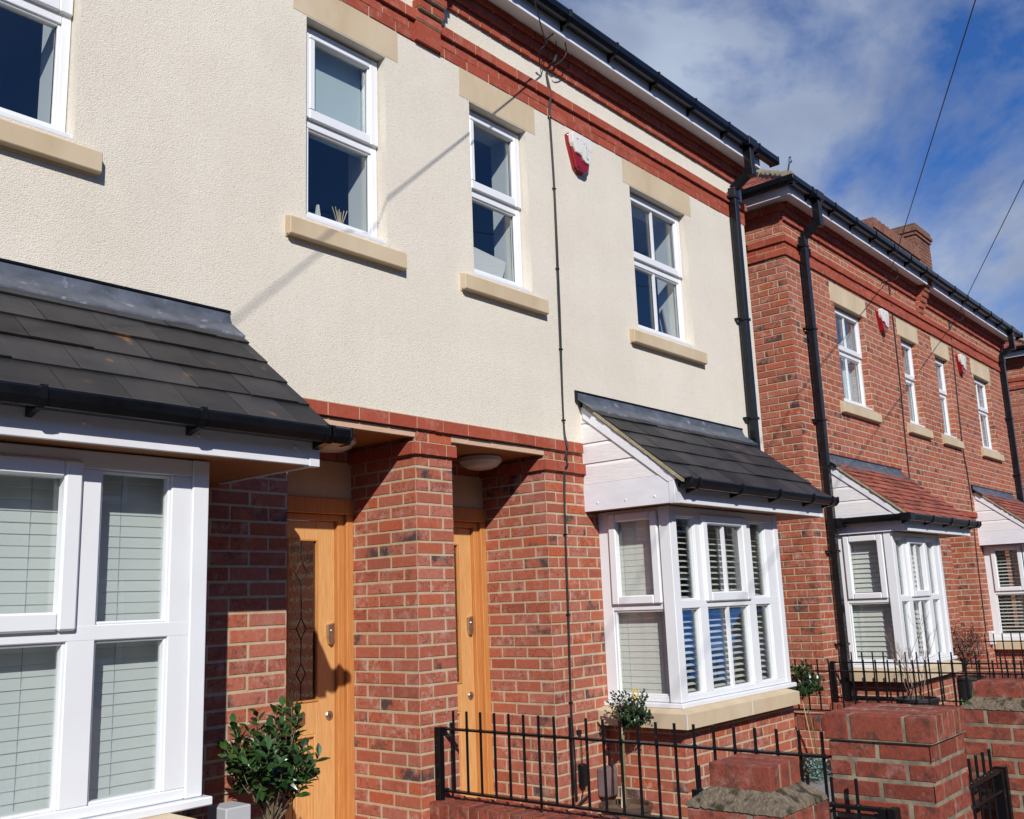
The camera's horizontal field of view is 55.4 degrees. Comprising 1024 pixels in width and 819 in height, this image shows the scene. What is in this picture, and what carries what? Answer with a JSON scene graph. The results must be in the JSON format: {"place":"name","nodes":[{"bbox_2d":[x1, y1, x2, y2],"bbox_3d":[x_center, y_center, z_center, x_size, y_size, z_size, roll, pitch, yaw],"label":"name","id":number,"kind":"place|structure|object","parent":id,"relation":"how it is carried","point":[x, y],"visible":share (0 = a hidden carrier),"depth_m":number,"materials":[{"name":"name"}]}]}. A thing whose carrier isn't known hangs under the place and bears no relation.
{"place":"outdoors","nodes":[
{"label":"outdoors","id":0,"kind":"place"},
{"bbox_2d":[685,753,830,818],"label":"brick pillar","id":1,"kind":"structure","parent":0,"point":[750,786],"depth_m":3.02,"materials":[{"name":"red brick"}]},
{"bbox_2d":[823,702,973,818],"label":"brick pillar","id":2,"kind":"structure","parent":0,"point":[910,760],"depth_m":4.04,"materials":[{"name":"red brick"}]},
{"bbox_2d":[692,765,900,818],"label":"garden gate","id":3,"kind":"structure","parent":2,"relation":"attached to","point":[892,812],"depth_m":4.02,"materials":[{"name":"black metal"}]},
{"bbox_2d":[961,678,1023,818],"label":"brick pillar","id":4,"kind":"structure","parent":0,"point":[994,712],"depth_m":4.79,"materials":[{"name":"red brick"}]},
{"bbox_2d":[967,749,1013,818],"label":"garden gate","id":5,"kind":"structure","parent":4,"relation":"attached to","point":[1000,792],"depth_m":4.60,"materials":[{"name":"black metal"}]},
{"label":"ground","id":6,"kind":"structure","parent":0,"visible":0},
{"bbox_2d":[0,0,435,818],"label":"cream house","id":7,"kind":"structure","parent":6,"relation":"on","point":[208,320],"depth_m":4.68,"materials":[{"name":"plaster"},{"name":"red brick"},{"name":"sandstone"}]},
{"bbox_2d":[0,0,102,176],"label":"window","id":8,"kind":"structure","parent":7,"relation":"in","point":[57,15],"depth_m":4.51,"materials":[{"name":"white plastic"}]},
{"bbox_2d":[0,442,209,818],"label":"bay window","id":9,"kind":"structure","parent":7,"relation":"in","point":[103,555],"depth_m":3.68,"materials":[{"name":"white plastic"}]},
{"bbox_2d":[207,801,250,818],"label":"meter box","id":10,"kind":"object","parent":7,"relation":"attached to","point":[232,810],"visible":0.95,"depth_m":4.29,"materials":[{"name":"grey plastic"}]},
{"bbox_2d":[285,520,334,818],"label":"door","id":11,"kind":"structure","parent":7,"relation":"in","point":[310,626],"depth_m":5.83,"materials":[{"name":"brown wood"}]},
{"bbox_2d":[315,205,320,215],"bbox_3d":[-1.164,-1.155,5.842,0.015,0.150,0.060,-12,-15,39],"label":"paper card","id":12,"kind":"object","parent":7,"relation":"in","point":[317,211],"visible":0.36,"depth_m":5.84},
{"bbox_2d":[320,436,355,452],"bbox_3d":[-1.072,0.206,5.763,0.300,0.092,0.300,-12,-15,39],"label":"porch lamp","id":13,"kind":"object","parent":7,"relation":"attached to","point":[331,449],"visible":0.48,"depth_m":5.72,"materials":[{"name":"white glass"}]},
{"bbox_2d":[332,206,346,223],"bbox_3d":[-1.058,-1.151,5.960,0.060,0.181,0.141,-4,-11,11],"label":"reed diffuser","id":14,"kind":"object","parent":7,"relation":"in","point":[338,219],"visible":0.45,"depth_m":5.96,"materials":[{"name":"beige glass"}]},
{"bbox_2d":[285,0,406,271],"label":"window","id":15,"kind":"structure","parent":7,"relation":"in","point":[332,84],"depth_m":5.99,"materials":[{"name":"white plastic"}]},
{"bbox_2d":[217,695,329,818],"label":"potted shrub","id":16,"kind":"object","parent":6,"relation":"on","point":[273,771],"visible":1,"depth_m":4.40,"materials":[{"name":"green plant"}]},
{"bbox_2d":[430,795,634,818],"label":"garden wall","id":17,"kind":"structure","parent":6,"relation":"on","point":[459,807],"depth_m":5.28,"materials":[{"name":"red brick"}]},
{"bbox_2d":[434,711,831,818],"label":"railing","id":18,"kind":"object","parent":17,"relation":"on","point":[441,789],"visible":1,"depth_m":5.00,"materials":[{"name":"black metal"}]},
{"bbox_2d":[308,0,838,818],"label":"cream house","id":19,"kind":"structure","parent":6,"relation":"on","point":[684,492],"depth_m":6.96,"materials":[{"name":"beige paint"}]},
{"bbox_2d":[453,528,477,797],"bbox_3d":[-0.501,1.816,6.570,0.079,2.042,0.714,-12,-15,39],"label":"door","id":20,"kind":"structure","parent":19,"relation":"in","point":[462,552],"depth_m":6.80,"materials":[{"name":"brown wood"}]},
{"bbox_2d":[459,454,501,470],"bbox_3d":[-0.219,0.375,6.770,0.300,0.092,0.300,-12,-15,39],"label":"porch lamp","id":21,"kind":"object","parent":19,"relation":"attached to","point":[479,462],"visible":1,"depth_m":6.67,"materials":[{"name":"white glass"}]},
{"bbox_2d":[473,247,505,277],"bbox_3d":[-0.179,-1.005,6.937,0.042,0.230,0.380,-12,-15,39],"label":"laptop","id":22,"kind":"object","parent":19,"relation":"in","point":[487,263],"visible":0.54,"depth_m":6.94,"materials":[{"name":"white"}]},
{"bbox_2d":[458,66,548,316],"bbox_3d":[-0.120,-1.522,6.917,0.197,1.642,0.872,-12,-15,39],"label":"window","id":23,"kind":"structure","parent":19,"relation":"in","point":[472,88],"depth_m":6.97,"materials":[{"name":"white plastic"}]},
{"bbox_2d":[538,33,587,805],"bbox_3d":[0.390,-0.206,6.970,0.200,5.769,0.322,-12,-15,39],"label":"wall cable","id":24,"kind":"object","parent":19,"relation":"attached to","point":[582,769],"depth_m":6.92,"materials":[{"name":"black"}]},
{"bbox_2d":[564,131,591,175],"bbox_3d":[0.532,-2.009,7.681,0.078,0.305,0.279,-12,-15,39],"label":"alarm box","id":25,"kind":"object","parent":19,"relation":"attached to","point":[579,148],"visible":1,"depth_m":7.63,"materials":[{"name":"red"}]},
{"bbox_2d":[597,765,617,797],"bbox_3d":[0.658,2.558,6.708,0.083,0.195,0.145,-12,-15,39],"label":"meter cover","id":26,"kind":"object","parent":19,"relation":"attached to","point":[612,782],"visible":0.84,"depth_m":6.67,"materials":[{"name":"plastic"}]},
{"bbox_2d":[659,309,667,333],"bbox_3d":[1.370,-0.747,8.780,0.045,0.290,0.198,-2,-11,0],"label":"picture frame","id":27,"kind":"object","parent":19,"relation":"in","point":[663,322],"visible":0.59,"depth_m":8.77,"materials":[{"name":"blue wood"}]},
{"bbox_2d":[621,157,707,365],"bbox_3d":[1.267,-1.258,8.506,0.197,1.642,1.162,-12,-15,39],"label":"window","id":28,"kind":"structure","parent":19,"relation":"in","point":[633,175],"depth_m":8.57,"materials":[{"name":"white plastic"}]},
{"bbox_2d":[598,505,790,702],"bbox_3d":[1.425,1.464,7.459,0.633,1.325,1.674,-12,-15,39],"label":"bay window","id":29,"kind":"structure","parent":19,"relation":"in","point":[735,566],"depth_m":7.02,"materials":[{"name":"white plastic"}]},
{"bbox_2d":[598,688,653,818],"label":"potted tree","id":30,"kind":"object","parent":6,"relation":"on","point":[627,717],"visible":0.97,"depth_m":6.45,"materials":[{"name":"green plant"}]},
{"bbox_2d":[803,751,835,808],"bbox_3d":[2.369,2.850,7.537,0.212,0.418,0.500,-12,-15,39],"label":"planter","id":31,"kind":"object","parent":6,"relation":"on","point":[816,782],"visible":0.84,"depth_m":7.49,"materials":[{"name":"silver ceramic"}]},
{"bbox_2d":[787,660,832,775],"bbox_3d":[2.563,2.727,8.531,0.402,1.034,0.474,-12,-15,39],"label":"potted tree","id":32,"kind":"object","parent":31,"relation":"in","point":[806,685],"visible":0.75,"depth_m":8.52,"materials":[{"name":"green plant"}]},
{"bbox_2d":[741,156,981,713],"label":"brick house","id":33,"kind":"structure","parent":6,"relation":"on","point":[863,555],"depth_m":10.58,"materials":[{"name":"red brick"}]},
{"bbox_2d":[829,282,882,423],"bbox_3d":[4.005,-0.645,11.683,0.279,1.567,1.145,-12,-15,39],"label":"window","id":34,"kind":"structure","parent":33,"relation":"in","point":[839,296],"depth_m":11.79,"materials":[{"name":"white plastic"}]},
{"bbox_2d":[875,308,888,333],"bbox_3d":[4.758,-1.127,12.501,0.078,0.305,0.279,-12,-15,39],"label":"alarm box","id":35,"kind":"object","parent":33,"relation":"attached to","point":[882,316],"visible":1,"depth_m":12.44,"materials":[{"name":"red"}]},
{"bbox_2d":[838,531,952,664],"bbox_3d":[4.152,2.031,10.569,0.633,1.325,1.504,-12,-15,39],"label":"bay window","id":36,"kind":"structure","parent":33,"relation":"in","point":[895,554],"depth_m":10.15,"materials":[{"name":"white plastic"}]},
{"bbox_2d":[888,284,921,585],"bbox_3d":[5.076,0.997,12.402,0.014,5.450,0.159,-12,-15,39],"label":"wall cable","id":37,"kind":"object","parent":33,"relation":"attached to","point":[900,389],"depth_m":12.68,"materials":[{"name":"black"}]},
{"bbox_2d":[896,318,933,439],"bbox_3d":[5.366,-0.399,13.180,0.197,1.567,0.860,-12,-15,39],"label":"window","id":38,"kind":"structure","parent":33,"relation":"in","point":[904,330],"depth_m":13.32,"materials":[{"name":"white plastic"}]},
{"bbox_2d":[882,0,975,282],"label":"overhead wire","id":39,"kind":"object","parent":33,"relation":"attached to","point":[933,133],"visible":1,"depth_m":8.76,"materials":[{"name":"black"}]},
{"bbox_2d":[794,713,968,779],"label":"garden wall","id":40,"kind":"structure","parent":6,"relation":"on","point":[802,726],"depth_m":8.64,"materials":[{"name":"red brick"}]},
{"bbox_2d":[793,659,1023,710],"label":"railing","id":41,"kind":"object","parent":40,"relation":"on","point":[1007,673],"visible":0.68,"depth_m":8.30,"materials":[{"name":"black metal"}]},
{"bbox_2d":[830,701,960,709],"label":"garden wall","id":42,"kind":"structure","parent":6,"relation":"on","point":[839,705],"depth_m":9.57,"materials":[{"name":"red brick"}]},
{"bbox_2d":[830,652,1023,702],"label":"railing","id":43,"kind":"object","parent":42,"relation":"on","point":[836,696],"visible":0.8,"depth_m":9.34,"materials":[{"name":"black metal"}]},
{"bbox_2d":[781,221,1023,671],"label":"brick house","id":44,"kind":"structure","parent":6,"relation":"on","point":[980,334],"depth_m":14.38,"materials":[{"name":"red brick"}]},
{"bbox_2d":[930,338,964,449],"bbox_3d":[6.267,-0.218,14.209,0.197,1.567,0.840,-12,-15,39],"label":"window","id":45,"kind":"structure","parent":44,"relation":"in","point":[938,348],"depth_m":14.35,"materials":[{"name":"white plastic"}]},
{"bbox_2d":[955,354,965,374],"bbox_3d":[6.881,-0.684,14.922,0.078,0.305,0.279,-12,-15,39],"label":"alarm box","id":46,"kind":"object","parent":44,"relation":"attached to","point":[961,361],"visible":1,"depth_m":14.86,"materials":[{"name":"red"}]},
{"bbox_2d":[948,320,986,631],"bbox_3d":[6.697,0.891,14.359,0.014,4.660,0.174,-12,-15,39],"label":"wall cable","id":47,"kind":"object","parent":44,"relation":"attached to","point":[968,482],"depth_m":14.33,"materials":[{"name":"black"}]},
{"bbox_2d":[951,181,1023,322],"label":"overhead wire","id":48,"kind":"object","parent":44,"relation":"attached to","point":[988,253],"visible":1,"depth_m":12.16,"materials":[{"name":"black"}]},
{"bbox_2d":[970,360,1004,461],"bbox_3d":[7.578,0.039,15.708,0.197,1.562,1.095,-12,-15,39],"label":"window","id":49,"kind":"structure","parent":44,"relation":"in","point":[978,370],"depth_m":15.85,"materials":[{"name":"white plastic"}]},
{"bbox_2d":[988,631,995,644],"bbox_3d":[6.866,3.266,13.944,0.068,0.190,0.110,-12,-15,39],"label":"cable box","id":50,"kind":"object","parent":44,"relation":"attached to","point":[990,634],"visible":0.92,"depth_m":13.91,"materials":[{"name":"white plastic"}]},
{"bbox_2d":[983,543,1023,637],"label":"bay window","id":51,"kind":"structure","parent":44,"relation":"in","point":[1016,556],"depth_m":14.19,"materials":[{"name":"white plastic"}]},
{"bbox_2d":[879,611,939,705],"bbox_3d":[3.686,2.513,8.815,0.513,1.479,0.678,-12,-15,39],"label":"potted shrub","id":52,"kind":"object","parent":6,"relation":"on","point":[923,700],"visible":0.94,"depth_m":8.76,"materials":[{"name":"brown plant"}]},
{"bbox_2d":[811,217,1023,627],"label":"brick house","id":53,"kind":"structure","parent":6,"relation":"on","point":[916,241],"depth_m":18.35,"materials":[{"name":"red brick"}]},
{"bbox_2d":[951,620,988,704],"bbox_3d":[5.285,3.076,11.324,0.586,1.238,0.650,-12,-15,39],"label":"potted shrub","id":54,"kind":"object","parent":6,"relation":"on","point":[961,646],"visible":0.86,"depth_m":11.31,"materials":[{"name":"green plant"}]},
{"bbox_2d":[961,671,1023,678],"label":"garden wall","id":55,"kind":"structure","parent":6,"relation":"on","point":[1010,676],"depth_m":12.49,"materials":[{"name":"red brick"}]},
{"bbox_2d":[961,633,1023,671],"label":"railing","id":56,"kind":"object","parent":55,"relation":"on","point":[1002,641],"visible":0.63,"depth_m":12.58,"materials":[{"name":"black metal"}]},
{"bbox_3d":[18.919,-3.248,1.456,8.200,8.750,74.000,-12,-15,39],"label":"terraced house","id":57,"kind":"object","parent":6,"relation":"on","visible":0},
{"bbox_2d":[534,0,545,43],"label":"overhead wire","id":58,"kind":"object","parent":57,"relation":"attached to","point":[539,21],"visible":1,"depth_m":7.04,"materials":[{"name":"black"}]}
]}

